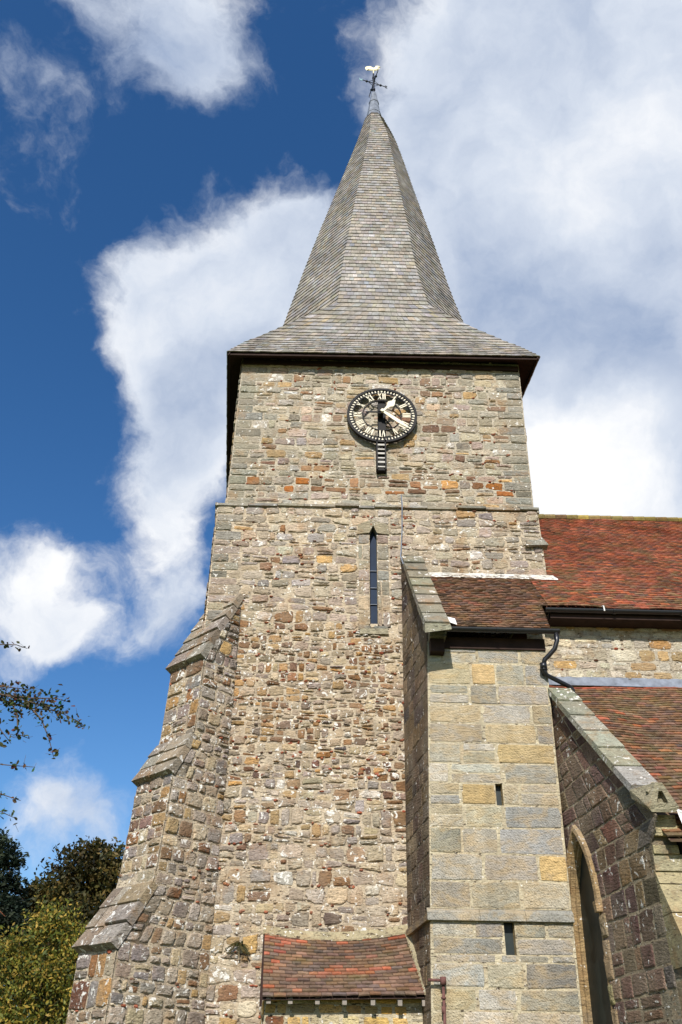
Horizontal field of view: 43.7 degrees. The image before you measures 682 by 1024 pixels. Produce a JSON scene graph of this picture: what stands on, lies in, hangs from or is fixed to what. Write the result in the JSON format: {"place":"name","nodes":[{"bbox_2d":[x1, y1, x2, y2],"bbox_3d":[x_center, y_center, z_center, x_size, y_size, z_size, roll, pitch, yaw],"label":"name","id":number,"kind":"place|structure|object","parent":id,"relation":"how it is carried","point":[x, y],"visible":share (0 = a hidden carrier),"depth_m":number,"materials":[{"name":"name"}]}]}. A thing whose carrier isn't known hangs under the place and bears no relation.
{"place":"outdoors","nodes":[
{"label":"outdoors","id":0,"kind":"place"},
{"bbox_2d":[0,827,41,1017],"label":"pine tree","id":1,"kind":"object","parent":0,"point":[12,907],"visible":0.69,"depth_m":31.11,"materials":[{"name":"green plant"}]},
{"bbox_2d":[0,891,88,1023],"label":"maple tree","id":2,"kind":"object","parent":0,"point":[20,958],"visible":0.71,"depth_m":18.93,"materials":[{"name":"green plant"}]},
{"bbox_2d":[0,0,681,1023],"label":"sky","id":3,"kind":"structure","parent":0,"point":[172,171],"materials":[{"name":"blue"}]},
{"label":"ground","id":4,"kind":"structure","parent":0,"visible":0},
{"bbox_2d":[0,640,89,829],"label":"hawthorn tree","id":5,"kind":"object","parent":4,"relation":"on","point":[17,698],"visible":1,"depth_m":6.22,"materials":[{"name":"green plant"}]},
{"bbox_2d":[3,835,125,1023],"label":"oak tree","id":6,"kind":"object","parent":4,"relation":"on","point":[98,863],"visible":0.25,"depth_m":32.78,"materials":[{"name":"green plant"}]},
{"bbox_2d":[66,91,681,1023],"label":"church","id":7,"kind":"structure","parent":4,"relation":"on","point":[374,781],"depth_m":15.62,"materials":[{"name":"stone"}]},
{"bbox_2d":[224,941,249,955],"bbox_3d":[-1.718,7.220,14.057,0.419,0.246,0.119,1,-34,-1],"label":"fern","id":8,"kind":"object","parent":7,"relation":"attached to","point":[239,944],"visible":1,"depth_m":14.06,"materials":[{"name":"green plant"}]},
{"bbox_2d":[359,66,386,96],"bbox_3d":[1.375,-18.421,36.204,0.899,2.270,0.902,-17,-38,24],"label":"weather vane","id":9,"kind":"object","parent":7,"relation":"on","point":[370,68],"visible":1,"depth_m":36.20,"materials":[{"name":"black paint"}]},
{"bbox_2d":[347,388,416,443],"bbox_3d":[1.005,-2.380,20.801,1.720,1.720,0.370,1,-34,-1],"label":"tower clock","id":10,"kind":"object","parent":7,"relation":"attached to","point":[381,412],"visible":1,"depth_m":20.75,"materials":[{"name":"black metal"}]},
{"bbox_2d":[400,495,403,563],"bbox_3d":[1.327,0.357,18.769,0.099,2.173,0.555,-4,-35,7],"label":"lightning conductor","id":11,"kind":"object","parent":7,"relation":"attached to","point":[401,527],"visible":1,"depth_m":18.93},
{"bbox_2d":[428,977,445,1023],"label":"iron pipe","id":12,"kind":"object","parent":7,"relation":"attached to","point":[442,980],"visible":1,"depth_m":12.16,"materials":[{"name":"brown metal"}]},
{"bbox_2d":[540,632,574,691],"bbox_3d":[3.849,2.821,15.190,0.431,1.171,0.688,-20,-39,27],"label":"rainwater pipe","id":13,"kind":"object","parent":7,"relation":"on","point":[543,663],"visible":0.76,"depth_m":15.07,"materials":[{"name":"black metal"}]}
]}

